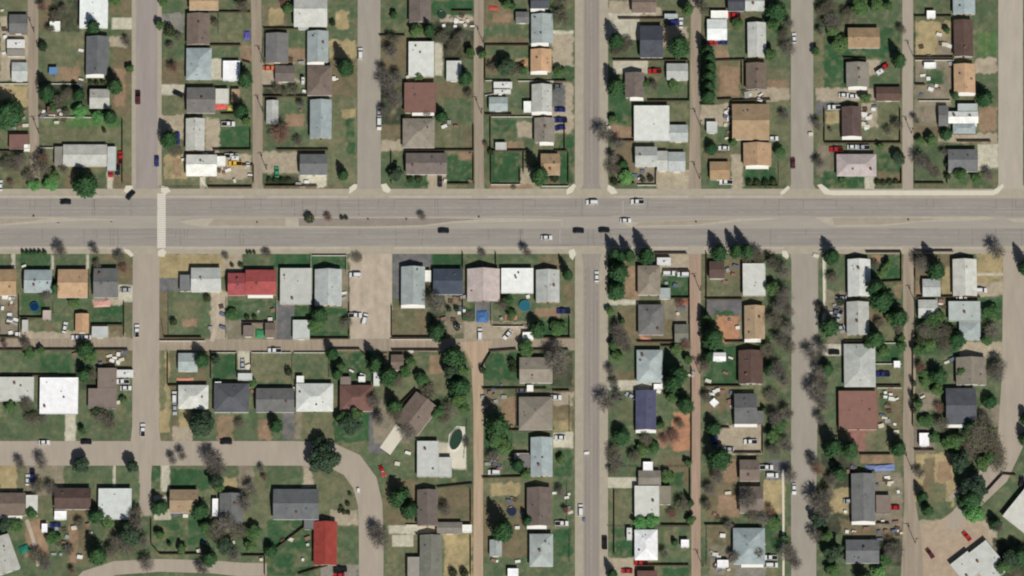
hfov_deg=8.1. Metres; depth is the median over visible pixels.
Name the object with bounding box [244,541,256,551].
leafy tree
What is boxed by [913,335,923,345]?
shrub
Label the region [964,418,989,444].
budding tree
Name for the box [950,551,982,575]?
house
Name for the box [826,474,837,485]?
bare tree
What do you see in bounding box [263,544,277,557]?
pine tree
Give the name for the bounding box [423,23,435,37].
pine tree
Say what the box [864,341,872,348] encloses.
leafy tree
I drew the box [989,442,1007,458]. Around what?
budding tree
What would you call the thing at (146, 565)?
bare tree
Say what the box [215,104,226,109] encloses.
tarp pile
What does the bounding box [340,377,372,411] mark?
house
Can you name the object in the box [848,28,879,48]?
house
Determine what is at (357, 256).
budding tree
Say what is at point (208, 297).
shrub
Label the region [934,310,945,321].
leafy tree
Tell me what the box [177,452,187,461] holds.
bare tree
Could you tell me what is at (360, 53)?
van
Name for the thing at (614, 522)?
fence
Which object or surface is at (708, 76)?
pine tree
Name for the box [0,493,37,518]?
house
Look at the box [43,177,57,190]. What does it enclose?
leafy tree
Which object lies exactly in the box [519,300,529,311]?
swimming pool
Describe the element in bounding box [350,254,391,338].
gravel lot
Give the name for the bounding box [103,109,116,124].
pine tree
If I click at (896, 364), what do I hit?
shed
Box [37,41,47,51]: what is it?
shrub
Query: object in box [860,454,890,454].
fence
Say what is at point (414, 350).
fence
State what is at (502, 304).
budding tree
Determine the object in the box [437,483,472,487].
fence
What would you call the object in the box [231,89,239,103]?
shed
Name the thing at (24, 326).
shed
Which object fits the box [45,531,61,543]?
leafy tree
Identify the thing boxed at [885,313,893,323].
leafy tree
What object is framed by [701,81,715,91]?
pine tree
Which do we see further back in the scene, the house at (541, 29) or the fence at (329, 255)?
the house at (541, 29)
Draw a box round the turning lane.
[0,216,1023,227]
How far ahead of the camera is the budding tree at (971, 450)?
2977.94 m
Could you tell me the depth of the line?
2994.17 m
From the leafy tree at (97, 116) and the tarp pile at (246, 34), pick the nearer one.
the leafy tree at (97, 116)
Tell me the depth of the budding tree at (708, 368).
2987.10 m
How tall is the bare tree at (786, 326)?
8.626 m
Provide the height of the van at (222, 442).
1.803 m
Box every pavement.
[0,195,995,248]
[124,183,1003,259]
[830,190,992,194]
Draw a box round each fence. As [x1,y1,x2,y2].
[0,349,127,350]
[1,375,58,375]
[44,117,92,117]
[91,324,122,324]
[122,119,122,183]
[160,554,199,554]
[164,337,201,337]
[168,292,168,336]
[186,45,240,45]
[205,11,250,12]
[208,186,251,187]
[213,149,249,150]
[252,352,290,352]
[263,96,307,96]
[264,28,297,28]
[265,185,315,186]
[266,527,303,555]
[277,149,328,150]
[294,352,324,352]
[310,338,348,338]
[312,255,345,255]
[391,339,433,339]
[392,337,429,337]
[392,350,438,350]
[405,150,472,150]
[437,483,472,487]
[473,153,473,183]
[483,388,546,388]
[484,477,520,477]
[485,45,529,45]
[491,150,527,151]
[493,326,523,326]
[509,430,551,430]
[518,81,552,81]
[533,349,568,350]
[535,270,535,301]
[568,152,568,183]
[613,59,687,60]
[614,490,614,554]
[619,18,678,18]
[637,341,674,342]
[637,565,688,565]
[648,100,688,100]
[655,253,686,253]
[689,271,689,341]
[705,299,742,299]
[705,386,741,386]
[715,59,745,60]
[733,99,770,100]
[824,108,824,142]
[824,142,901,143]
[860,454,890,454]
[866,252,901,252]
[901,66,901,98]
[915,57,953,57]
[915,60,953,60]
[915,250,952,251]
[917,296,980,297]
[957,141,990,141]
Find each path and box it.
[25,520,39,566]
[210,296,221,341]
[782,469,784,575]
[822,256,824,321]
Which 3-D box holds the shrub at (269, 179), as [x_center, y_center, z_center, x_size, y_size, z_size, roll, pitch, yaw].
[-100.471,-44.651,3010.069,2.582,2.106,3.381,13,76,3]
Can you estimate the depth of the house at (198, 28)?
3023.03 m
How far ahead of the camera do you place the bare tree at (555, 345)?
2990.03 m
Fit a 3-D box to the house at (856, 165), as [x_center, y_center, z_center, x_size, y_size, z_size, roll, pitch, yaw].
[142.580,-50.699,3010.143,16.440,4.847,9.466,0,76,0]
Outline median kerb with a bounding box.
[0,216,1023,227]
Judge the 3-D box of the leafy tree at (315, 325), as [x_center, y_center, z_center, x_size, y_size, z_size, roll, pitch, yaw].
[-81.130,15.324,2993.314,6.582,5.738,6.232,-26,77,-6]
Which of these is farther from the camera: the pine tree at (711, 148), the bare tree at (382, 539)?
the pine tree at (711, 148)
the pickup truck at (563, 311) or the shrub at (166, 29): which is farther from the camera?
the shrub at (166, 29)
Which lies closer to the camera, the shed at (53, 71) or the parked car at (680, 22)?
the shed at (53, 71)
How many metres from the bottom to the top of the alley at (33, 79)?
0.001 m
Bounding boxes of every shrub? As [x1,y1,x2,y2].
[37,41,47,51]
[163,24,175,36]
[169,317,176,325]
[203,294,210,301]
[266,177,271,183]
[285,368,292,375]
[304,213,314,223]
[407,176,414,182]
[415,176,422,183]
[449,569,457,575]
[460,569,468,575]
[507,358,515,365]
[509,365,516,372]
[550,175,558,182]
[610,177,617,185]
[746,179,752,186]
[754,180,760,186]
[762,179,768,187]
[770,178,777,185]
[836,297,843,305]
[887,179,893,185]
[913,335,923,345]
[944,173,950,179]
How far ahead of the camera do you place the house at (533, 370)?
2987.17 m
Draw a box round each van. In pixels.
[172,391,176,402]
[175,133,179,144]
[220,440,231,444]
[349,273,360,277]
[358,48,362,59]
[361,313,368,325]
[377,118,381,129]
[478,328,481,339]
[488,470,499,474]
[578,504,582,515]
[586,200,597,204]
[663,271,674,275]
[667,20,678,24]
[677,272,688,276]
[712,435,716,446]
[766,473,777,477]
[766,563,777,567]
[977,288,986,292]
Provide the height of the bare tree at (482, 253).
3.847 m
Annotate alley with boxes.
[0,339,574,351]
[28,0,39,188]
[251,0,263,188]
[461,341,491,575]
[474,0,484,188]
[689,0,700,188]
[689,254,700,575]
[901,254,923,575]
[902,0,912,188]
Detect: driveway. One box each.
[139,466,151,514]
[380,425,405,454]
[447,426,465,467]
[948,465,988,499]
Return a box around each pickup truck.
[30,469,34,482]
[117,379,129,383]
[118,151,121,163]
[135,324,139,337]
[136,91,140,104]
[140,424,144,436]
[221,122,234,126]
[225,154,237,158]
[228,161,241,165]
[268,348,281,352]
[333,567,346,571]
[348,313,361,317]
[548,395,561,399]
[555,118,566,122]
[555,521,567,525]
[557,309,570,313]
[602,536,606,549]
[631,199,643,204]
[634,560,647,565]
[648,69,661,73]
[719,180,732,184]
[728,13,740,17]
[744,439,756,444]
[760,465,772,469]
[765,555,777,559]
[827,105,840,109]
[829,147,842,151]
[835,309,843,321]
[856,145,869,149]
[876,372,889,376]
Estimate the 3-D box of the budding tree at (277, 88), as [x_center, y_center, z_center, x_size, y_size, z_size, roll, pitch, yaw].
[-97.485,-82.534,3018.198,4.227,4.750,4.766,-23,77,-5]
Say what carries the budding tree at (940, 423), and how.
on the ground
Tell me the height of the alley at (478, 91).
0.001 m
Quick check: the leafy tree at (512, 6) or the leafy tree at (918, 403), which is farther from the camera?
the leafy tree at (512, 6)
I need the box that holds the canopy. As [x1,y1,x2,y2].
[710,398,718,407]
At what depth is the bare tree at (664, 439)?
2981.79 m
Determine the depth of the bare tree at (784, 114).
3014.54 m
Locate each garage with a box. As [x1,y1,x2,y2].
[9,14,27,34]
[9,134,28,149]
[12,62,27,81]
[54,147,62,165]
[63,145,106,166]
[75,313,88,333]
[92,326,107,338]
[107,147,115,171]
[178,353,197,371]
[223,61,239,81]
[265,323,274,338]
[266,32,288,63]
[266,100,277,124]
[275,66,293,82]
[293,320,309,339]
[391,355,403,370]
[437,522,461,534]
[446,61,460,81]
[489,97,507,111]
[490,540,501,556]
[516,12,528,23]
[638,470,660,485]
[657,151,667,171]
[667,63,687,80]
[668,152,684,172]
[669,125,687,142]
[675,324,688,344]
[707,19,726,40]
[709,261,723,278]
[710,162,729,180]
[876,87,899,101]
[918,300,937,318]
[922,279,940,296]
[938,106,948,126]
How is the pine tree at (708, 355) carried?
on the ground
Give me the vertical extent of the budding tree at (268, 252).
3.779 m
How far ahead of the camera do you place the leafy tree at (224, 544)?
2968.00 m
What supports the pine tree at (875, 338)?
on the ground
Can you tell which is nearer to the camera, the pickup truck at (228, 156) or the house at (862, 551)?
the house at (862, 551)
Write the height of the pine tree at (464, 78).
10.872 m
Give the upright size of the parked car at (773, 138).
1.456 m
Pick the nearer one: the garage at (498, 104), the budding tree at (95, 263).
the budding tree at (95, 263)
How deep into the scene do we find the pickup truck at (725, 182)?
3009.97 m
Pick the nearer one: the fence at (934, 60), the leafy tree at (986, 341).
the leafy tree at (986, 341)
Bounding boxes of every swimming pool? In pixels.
[30,302,38,311]
[449,428,462,450]
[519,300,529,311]
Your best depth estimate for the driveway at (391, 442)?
2984.36 m
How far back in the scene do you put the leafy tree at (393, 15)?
3025.12 m
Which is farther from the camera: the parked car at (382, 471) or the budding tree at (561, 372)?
the budding tree at (561, 372)
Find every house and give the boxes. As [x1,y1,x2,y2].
[0,269,16,295]
[0,377,33,401]
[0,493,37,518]
[0,534,19,575]
[24,270,51,292]
[39,378,77,414]
[54,488,90,509]
[58,269,87,297]
[79,0,107,28]
[86,35,108,78]
[88,368,116,408]
[90,89,109,108]
[93,268,117,297]
[98,488,131,519]
[170,490,197,513]
[178,385,208,408]
[180,268,220,292]
[186,48,211,80]
[186,118,204,150]
[186,155,216,176]
[187,12,209,45]
[187,87,228,113]
[189,0,217,10]
[214,383,248,412]
[219,492,242,529]
[228,273,244,295]
[245,270,275,297]
[256,388,293,412]
[273,489,318,529]
[280,268,311,304]
[294,0,326,29]
[296,383,332,411]
[300,154,326,175]
[307,30,328,65]
[307,66,331,96]
[310,99,331,139]
[314,521,336,565]
[315,268,341,305]
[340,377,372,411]
[395,392,437,435]
[401,266,424,308]
[403,118,434,148]
[404,83,435,116]
[406,153,446,174]
[408,534,441,575]
[409,0,430,23]
[409,41,433,77]
[417,441,451,477]
[417,489,437,526]
[433,269,462,294]
[467,267,499,301]
[501,268,532,293]
[519,357,552,383]
[519,397,552,430]
[519,437,552,476]
[527,487,551,528]
[530,534,552,566]
[531,0,547,12]
[531,13,552,47]
[531,48,550,74]
[532,83,551,114]
[534,117,554,145]
[536,269,559,302]
[541,154,559,175]
[625,72,643,100]
[632,0,655,13]
[634,106,669,141]
[635,147,656,166]
[635,486,670,516]
[635,530,657,560]
[636,390,655,432]
[637,350,662,382]
[637,571,656,575]
[638,266,659,295]
[638,305,663,335]
[640,26,662,58]
[728,0,743,11]
[732,104,768,140]
[733,528,764,567]
[734,394,763,427]
[738,349,762,384]
[740,460,759,481]
[740,486,762,513]
[743,142,770,168]
[743,263,765,296]
[744,305,764,342]
[745,0,763,11]
[746,62,766,90]
[747,22,765,57]
[837,154,876,176]
[838,391,877,429]
[842,106,861,139]
[844,344,875,386]
[846,61,868,90]
[846,540,878,563]
[847,301,868,335]
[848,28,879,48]
[848,258,870,296]
[851,473,890,525]
[946,388,976,427]
[948,104,977,134]
[948,149,977,172]
[948,301,980,340]
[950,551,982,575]
[952,258,976,296]
[953,0,974,15]
[954,19,972,57]
[954,63,974,95]
[956,356,986,385]
[965,540,1004,575]
[1003,490,1023,532]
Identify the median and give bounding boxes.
[0,218,934,225]
[299,218,476,225]
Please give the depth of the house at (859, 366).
2987.94 m
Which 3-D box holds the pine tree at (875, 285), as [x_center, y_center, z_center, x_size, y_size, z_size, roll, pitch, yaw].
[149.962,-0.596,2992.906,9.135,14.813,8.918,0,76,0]
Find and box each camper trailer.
[7,39,24,48]
[117,370,133,377]
[231,156,238,160]
[301,77,304,84]
[373,370,379,385]
[494,82,511,88]
[494,89,510,94]
[627,527,631,540]
[657,258,672,265]
[876,68,884,75]
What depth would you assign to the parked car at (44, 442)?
2983.15 m
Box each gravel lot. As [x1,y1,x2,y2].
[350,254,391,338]
[920,512,990,575]
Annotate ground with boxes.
[0,0,1023,575]
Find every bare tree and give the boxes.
[7,179,13,186]
[13,154,26,168]
[15,458,25,470]
[33,454,47,469]
[36,415,47,424]
[37,2,47,10]
[37,153,48,163]
[38,557,52,570]
[40,291,51,301]
[44,482,57,495]
[52,244,67,258]
[60,4,66,11]
[68,567,75,575]
[89,245,99,255]
[110,536,126,552]
[118,264,127,274]
[121,37,131,46]
[127,516,145,534]
[138,535,149,548]
[139,555,155,572]
[168,63,179,74]
[168,457,177,464]
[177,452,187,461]
[194,563,210,574]
[200,449,217,468]
[202,454,227,476]
[214,513,239,533]
[227,547,242,561]
[238,496,252,513]
[244,483,256,494]
[258,464,265,471]
[269,123,293,144]
[297,101,305,108]
[324,213,332,221]
[365,394,382,407]
[369,522,383,536]
[369,526,389,550]
[373,412,386,427]
[377,65,389,77]
[378,75,398,94]
[379,107,387,116]
[383,91,402,110]
[384,45,398,59]
[391,71,402,82]
[397,424,416,441]
[417,213,425,220]
[425,291,446,314]
[439,505,452,516]
[457,30,466,39]
[479,249,486,257]
[486,451,500,465]
[521,248,531,257]
[544,347,571,374]
[551,341,560,348]
[556,486,565,496]
[595,127,612,142]
[596,393,616,412]
[605,365,616,376]
[607,454,622,470]
[608,152,618,164]
[610,137,624,151]
[611,330,630,348]
[612,322,626,333]
[614,390,623,400]
[659,434,668,443]
[659,548,669,559]
[666,430,680,445]
[666,508,679,520]
[675,298,684,309]
[679,339,692,350]
[701,484,716,496]
[711,474,725,485]
[723,521,733,531]
[727,550,740,561]
[737,488,757,510]
[757,512,769,526]
[766,506,775,515]
[767,360,787,381]
[767,444,779,458]
[769,410,784,427]
[771,299,785,314]
[773,331,787,347]
[775,287,794,304]
[776,264,790,280]
[776,438,795,453]
[776,542,796,562]
[778,110,791,120]
[778,376,792,387]
[780,40,797,56]
[780,321,794,336]
[781,406,793,420]
[783,306,794,317]
[783,470,796,482]
[785,18,793,28]
[787,556,803,570]
[803,346,820,362]
[805,383,822,401]
[806,489,828,512]
[808,457,820,467]
[810,463,824,475]
[811,364,826,377]
[812,119,824,130]
[814,157,825,168]
[814,394,831,412]
[814,413,827,424]
[815,501,835,522]
[816,342,829,355]
[818,382,830,393]
[822,13,841,29]
[822,486,835,501]
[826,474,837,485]
[885,540,903,561]
[912,116,920,123]
[912,151,929,170]
[913,468,925,478]
[914,255,930,271]
[915,362,925,372]
[922,159,935,173]
[933,401,944,413]
[978,412,992,426]
[982,169,994,180]
[982,323,1000,338]
[986,242,1006,260]
[988,364,1007,383]
[991,520,1004,532]
[992,358,1006,374]
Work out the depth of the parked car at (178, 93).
3019.00 m
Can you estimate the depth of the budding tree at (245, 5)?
3024.04 m
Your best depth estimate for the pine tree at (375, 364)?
2984.83 m
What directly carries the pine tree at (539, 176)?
on the ground
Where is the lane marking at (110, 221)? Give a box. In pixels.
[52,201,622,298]
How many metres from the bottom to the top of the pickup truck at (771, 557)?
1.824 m
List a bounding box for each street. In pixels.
[0,441,382,575]
[79,559,266,575]
[131,254,160,440]
[134,0,158,188]
[356,0,381,188]
[582,0,600,188]
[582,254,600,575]
[789,0,814,188]
[790,254,818,575]
[944,254,1023,531]
[997,0,1023,188]
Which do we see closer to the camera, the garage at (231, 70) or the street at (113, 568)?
the street at (113, 568)
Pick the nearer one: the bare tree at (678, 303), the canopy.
the canopy
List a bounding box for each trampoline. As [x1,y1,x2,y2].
[437,10,446,18]
[507,507,516,515]
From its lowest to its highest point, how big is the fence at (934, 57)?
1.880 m
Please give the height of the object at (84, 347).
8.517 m
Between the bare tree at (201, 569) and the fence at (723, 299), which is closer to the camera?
the bare tree at (201, 569)
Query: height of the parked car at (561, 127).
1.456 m
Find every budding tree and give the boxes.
[0,156,13,172]
[9,163,21,172]
[19,396,34,411]
[20,339,31,349]
[22,170,34,181]
[25,412,40,427]
[29,479,45,495]
[29,549,44,563]
[33,158,52,178]
[45,25,54,33]
[49,10,62,22]
[52,95,65,107]
[60,163,68,173]
[61,108,70,117]
[62,88,72,97]
[63,545,74,556]
[74,519,84,529]
[88,369,96,378]
[92,259,101,267]
[92,408,109,426]
[102,414,116,431]
[104,545,120,560]
[113,252,124,263]
[116,535,136,556]
[128,505,143,519]
[165,42,174,50]
[168,144,182,157]
[174,33,182,40]
[204,520,227,542]
[211,20,219,28]
[232,524,247,539]
[234,418,245,430]
[237,1,250,14]
[263,249,271,258]
[272,84,282,93]
[281,88,289,96]
[289,84,299,95]
[292,135,303,147]
[341,317,352,328]
[349,251,363,262]
[388,410,402,421]
[389,35,399,46]
[391,376,403,387]
[420,384,437,399]
[435,31,449,44]
[437,414,450,425]
[441,400,456,417]
[445,41,459,53]
[448,35,463,49]
[462,440,469,448]
[464,89,474,98]
[464,311,473,319]
[487,63,496,71]
[496,298,510,311]
[508,64,522,77]
[551,7,569,25]
[553,0,567,6]
[554,367,566,379]
[605,162,621,177]
[607,377,618,386]
[607,444,621,460]
[607,464,619,476]
[611,48,620,57]
[619,44,629,53]
[620,38,634,51]
[621,341,632,354]
[627,450,640,463]
[639,432,652,445]
[648,81,658,90]
[675,420,685,428]
[676,497,691,512]
[697,1,708,13]
[699,360,712,372]
[701,392,711,402]
[702,500,711,510]
[712,466,723,479]
[739,253,753,262]
[745,510,758,523]
[752,247,765,262]
[752,547,763,558]
[761,342,776,357]
[763,388,781,403]
[764,256,781,273]
[764,311,783,329]
[777,28,791,41]
[781,339,796,354]
[809,528,823,543]
[812,375,825,387]
[815,304,827,315]
[818,3,831,16]
[825,0,837,10]
[825,271,838,285]
[840,8,854,20]
[870,261,879,269]
[874,318,885,328]
[883,125,893,134]
[892,120,902,130]
[894,325,904,334]
[897,25,906,34]
[916,323,934,339]
[930,323,953,343]
[931,169,941,178]
[934,417,949,433]
[936,339,951,354]
[954,434,967,448]
[959,441,981,464]
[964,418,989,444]
[974,428,1003,453]
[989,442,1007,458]
[989,452,1009,472]
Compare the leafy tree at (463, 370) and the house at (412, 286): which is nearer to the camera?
the leafy tree at (463, 370)
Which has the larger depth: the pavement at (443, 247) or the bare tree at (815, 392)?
the pavement at (443, 247)
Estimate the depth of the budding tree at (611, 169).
3008.25 m
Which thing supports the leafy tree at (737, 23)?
on the ground
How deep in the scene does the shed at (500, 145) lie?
3012.15 m
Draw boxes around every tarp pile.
[17,543,30,554]
[93,299,110,306]
[176,378,193,380]
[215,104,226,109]
[227,105,232,110]
[243,31,249,39]
[255,328,264,337]
[476,310,487,322]
[488,5,498,10]
[640,336,650,340]
[865,463,894,471]
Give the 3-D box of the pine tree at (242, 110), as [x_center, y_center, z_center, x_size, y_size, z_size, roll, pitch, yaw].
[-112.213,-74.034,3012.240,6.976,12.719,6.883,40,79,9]
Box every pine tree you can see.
[38,84,55,102]
[50,283,58,294]
[72,88,84,101]
[72,171,98,198]
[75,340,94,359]
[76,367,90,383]
[85,19,99,35]
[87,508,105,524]
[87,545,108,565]
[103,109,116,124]
[107,78,122,94]
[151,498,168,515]
[159,130,177,148]
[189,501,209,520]
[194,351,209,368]
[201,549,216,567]
[232,103,248,120]
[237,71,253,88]
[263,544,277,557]
[268,418,282,432]
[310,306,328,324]
[325,347,338,359]
[332,369,342,379]
[337,58,354,76]
[338,169,348,180]
[367,355,383,372]
[377,365,398,386]
[385,399,402,413]
[387,485,410,509]
[401,500,418,520]
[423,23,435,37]
[427,322,445,342]
[435,110,447,122]
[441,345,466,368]
[447,376,470,396]
[457,72,472,85]
[486,414,510,437]
[491,519,513,543]
[511,459,524,472]
[521,515,531,526]
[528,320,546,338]
[530,166,548,186]
[563,269,572,280]
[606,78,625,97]
[607,281,625,300]
[608,32,623,49]
[608,248,620,261]
[608,262,629,282]
[608,568,617,575]
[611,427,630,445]
[616,251,625,262]
[617,159,628,170]
[619,317,624,324]
[624,249,635,261]
[637,247,654,265]
[663,374,681,393]
[667,364,687,383]
[671,539,677,545]
[677,396,694,414]
[687,498,693,507]
[699,44,713,57]
[699,313,711,325]
[700,90,715,103]
[701,70,716,83]
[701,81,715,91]
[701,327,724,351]
[702,52,715,65]
[702,61,716,73]
[703,350,713,362]
[704,141,718,155]
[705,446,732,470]
[706,420,721,435]
[711,243,727,261]
[729,243,741,259]
[741,243,754,260]
[764,362,775,376]
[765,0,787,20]
[819,317,840,337]
[820,361,834,377]
[823,248,839,265]
[823,438,842,457]
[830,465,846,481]
[841,440,858,459]
[855,570,870,575]
[865,278,886,298]
[865,329,884,348]
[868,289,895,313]
[889,307,908,327]
[889,440,906,456]
[892,53,906,68]
[916,491,928,504]
[921,504,934,516]
[926,260,945,280]
[927,367,949,386]
[939,127,952,141]
[946,330,966,349]
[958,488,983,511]
[961,420,977,437]
[976,90,993,107]
[981,393,997,409]
[988,518,1002,530]
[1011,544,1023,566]
[1018,259,1023,275]
[1018,432,1023,445]
[1019,412,1023,425]
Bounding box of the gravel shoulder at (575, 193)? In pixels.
[0,189,1023,253]
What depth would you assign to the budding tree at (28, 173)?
3008.21 m
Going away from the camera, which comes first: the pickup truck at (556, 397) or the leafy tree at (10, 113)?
the pickup truck at (556, 397)
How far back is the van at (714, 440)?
2982.80 m
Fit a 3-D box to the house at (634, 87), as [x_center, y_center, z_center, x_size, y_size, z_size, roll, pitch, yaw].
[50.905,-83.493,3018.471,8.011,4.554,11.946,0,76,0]
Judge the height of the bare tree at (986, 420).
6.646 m
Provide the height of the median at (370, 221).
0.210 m
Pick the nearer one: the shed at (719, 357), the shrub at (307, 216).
the shed at (719, 357)
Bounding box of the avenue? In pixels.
[0,198,1023,245]
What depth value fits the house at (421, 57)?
3020.68 m
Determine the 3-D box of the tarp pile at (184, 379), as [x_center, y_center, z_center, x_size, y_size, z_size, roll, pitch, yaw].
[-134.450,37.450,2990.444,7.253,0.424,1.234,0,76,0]
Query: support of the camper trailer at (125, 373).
on the ground
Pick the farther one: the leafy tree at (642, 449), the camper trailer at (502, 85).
the camper trailer at (502, 85)
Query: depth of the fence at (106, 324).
2994.56 m
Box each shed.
[7,49,24,56]
[22,320,27,332]
[24,144,29,152]
[42,524,46,532]
[43,310,50,319]
[47,107,56,115]
[49,67,57,75]
[50,21,59,31]
[54,511,66,519]
[212,499,217,516]
[217,156,225,166]
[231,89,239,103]
[238,373,251,380]
[243,325,252,336]
[297,376,303,382]
[358,376,364,382]
[425,270,430,282]
[462,525,471,532]
[495,142,506,150]
[508,568,517,575]
[514,453,528,459]
[523,332,532,340]
[524,101,531,113]
[527,385,532,391]
[643,462,652,469]
[654,384,661,389]
[659,288,669,299]
[665,14,677,18]
[681,540,688,547]
[707,122,716,133]
[711,11,727,18]
[713,353,725,361]
[717,560,728,567]
[894,361,899,367]
[919,433,928,446]
[924,62,935,68]
[927,11,935,18]
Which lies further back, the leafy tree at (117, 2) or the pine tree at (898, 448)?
the leafy tree at (117, 2)
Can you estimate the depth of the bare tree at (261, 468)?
2978.82 m
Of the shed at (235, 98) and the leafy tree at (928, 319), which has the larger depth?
the shed at (235, 98)
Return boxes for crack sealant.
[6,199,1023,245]
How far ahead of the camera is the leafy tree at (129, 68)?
3019.57 m
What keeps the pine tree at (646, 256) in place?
on the ground
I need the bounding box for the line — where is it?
[591,2,591,575]
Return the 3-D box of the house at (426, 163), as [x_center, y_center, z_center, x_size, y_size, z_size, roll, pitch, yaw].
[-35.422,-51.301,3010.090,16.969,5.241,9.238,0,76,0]
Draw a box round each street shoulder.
[132,0,161,188]
[575,0,607,188]
[575,254,607,575]
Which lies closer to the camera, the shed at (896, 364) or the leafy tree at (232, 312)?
the shed at (896, 364)
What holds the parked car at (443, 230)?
on the avenue
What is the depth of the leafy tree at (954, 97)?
3016.77 m
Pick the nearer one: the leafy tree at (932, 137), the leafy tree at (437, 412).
the leafy tree at (437, 412)
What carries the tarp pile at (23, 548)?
on the ground
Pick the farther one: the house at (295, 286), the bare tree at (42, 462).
the house at (295, 286)
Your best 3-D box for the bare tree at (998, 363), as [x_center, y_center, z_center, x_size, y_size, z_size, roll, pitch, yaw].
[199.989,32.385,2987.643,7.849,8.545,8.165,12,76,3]
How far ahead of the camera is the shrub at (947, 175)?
3009.59 m
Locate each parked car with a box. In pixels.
[0,180,2,190]
[25,474,29,484]
[39,440,49,444]
[50,523,60,527]
[60,200,70,203]
[62,322,67,332]
[71,335,81,339]
[81,335,90,339]
[81,440,91,444]
[116,164,119,174]
[120,288,130,292]
[120,386,130,390]
[126,190,135,199]
[154,156,158,166]
[172,90,183,97]
[173,404,176,414]
[240,359,244,369]
[263,66,273,70]
[274,167,278,177]
[334,573,344,575]
[377,106,380,116]
[379,466,385,476]
[438,176,441,186]
[438,229,448,232]
[503,329,512,339]
[517,389,527,392]
[541,235,551,239]
[552,84,562,88]
[554,107,565,111]
[554,435,565,439]
[555,125,565,130]
[573,229,583,232]
[595,271,598,281]
[599,228,609,232]
[620,218,630,222]
[622,569,632,573]
[625,392,635,400]
[679,17,682,27]
[706,40,717,44]
[717,40,727,44]
[718,146,728,150]
[723,447,733,451]
[767,136,777,140]
[791,158,794,168]
[792,33,795,42]
[792,483,795,493]
[828,350,839,354]
[833,306,838,316]
[835,296,846,300]
[839,93,849,97]
[843,499,851,503]
[847,94,857,98]
[847,145,856,149]
[878,63,888,69]
[891,505,899,509]
[925,548,934,558]
[956,296,966,299]
[962,531,971,541]
[1018,476,1023,486]
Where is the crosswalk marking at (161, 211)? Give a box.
[157,194,165,247]
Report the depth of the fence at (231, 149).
3012.64 m
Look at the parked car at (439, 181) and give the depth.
3009.65 m
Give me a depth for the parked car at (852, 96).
3018.76 m
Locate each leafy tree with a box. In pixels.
[0,97,24,130]
[0,517,11,531]
[5,400,15,412]
[7,518,22,532]
[24,346,35,359]
[25,507,37,518]
[27,180,40,190]
[37,346,44,353]
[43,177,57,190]
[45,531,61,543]
[46,170,59,183]
[49,103,56,111]
[68,298,80,308]
[72,104,86,119]
[72,456,89,472]
[79,428,86,434]
[82,350,96,362]
[91,110,103,121]
[92,407,102,419]
[102,515,114,529]
[108,0,120,6]
[118,522,140,546]
[119,396,127,404]
[125,65,133,72]
[125,459,138,472]
[155,20,164,30]
[155,530,164,539]
[158,0,167,5]
[176,543,186,553]
[189,412,215,436]
[199,522,211,533]
[208,473,223,488]
[211,355,220,364]
[214,484,224,492]
[216,537,232,555]
[225,308,237,320]
[241,117,250,125]
[244,525,262,541]
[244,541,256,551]
[248,379,257,387]
[282,2,292,13]
[307,319,321,330]
[308,443,341,474]
[311,435,328,451]
[335,362,345,370]
[335,411,344,422]
[338,412,362,435]
[349,407,363,420]
[388,166,403,181]
[390,12,397,18]
[400,365,411,377]
[405,356,416,364]
[410,23,422,37]
[414,72,422,79]
[414,372,428,385]
[431,405,444,419]
[443,364,458,378]
[451,393,466,407]
[455,365,469,378]
[459,402,470,413]
[465,47,474,56]
[478,50,486,58]
[488,432,505,447]
[495,57,514,76]
[498,438,512,453]
[501,0,510,8]
[503,294,514,305]
[506,309,516,319]
[507,2,515,9]
[518,66,526,74]
[519,338,532,351]
[520,348,532,356]
[521,469,530,479]
[549,320,566,335]
[554,65,565,77]
[557,455,564,463]
[605,306,614,314]
[608,339,618,350]
[609,115,617,121]
[612,351,623,361]
[618,170,634,184]
[632,515,646,528]
[635,444,648,456]
[643,80,648,87]
[645,513,659,527]
[648,441,659,454]
[657,421,664,428]
[661,469,674,482]
[666,35,690,59]
[666,393,677,403]
[668,79,678,90]
[671,343,682,354]
[681,2,694,15]
[684,355,692,364]
[684,459,691,466]
[686,515,696,524]
[729,138,737,145]
[732,17,743,30]
[765,48,775,61]
[765,281,780,296]
[766,429,781,443]
[767,19,779,30]
[767,516,781,530]
[771,419,786,433]
[774,145,785,156]
[781,535,788,542]
[811,47,819,55]
[811,513,828,526]
[821,530,833,542]
[823,543,843,562]
[826,562,839,575]
[827,25,839,35]
[831,35,847,51]
[839,177,846,184]
[850,0,867,14]
[859,93,871,102]
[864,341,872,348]
[870,0,882,11]
[871,565,885,575]
[877,143,883,149]
[878,267,888,277]
[878,345,889,356]
[880,553,891,565]
[883,1,892,10]
[883,259,892,269]
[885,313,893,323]
[892,151,904,163]
[897,341,906,350]
[898,333,905,341]
[912,344,923,355]
[913,398,922,408]
[915,136,924,143]
[918,368,927,377]
[918,414,931,428]
[919,374,931,387]
[921,338,935,352]
[923,314,940,334]
[925,133,936,146]
[928,431,940,442]
[931,383,943,395]
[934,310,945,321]
[941,438,951,449]
[943,27,949,33]
[946,432,964,449]
[951,91,959,99]
[951,451,969,473]
[953,169,966,182]
[956,368,964,375]
[961,474,988,501]
[962,503,984,522]
[971,173,981,183]
[976,456,989,471]
[981,334,991,345]
[982,303,998,319]
[983,451,997,464]
[996,559,1010,573]
[1003,549,1020,569]

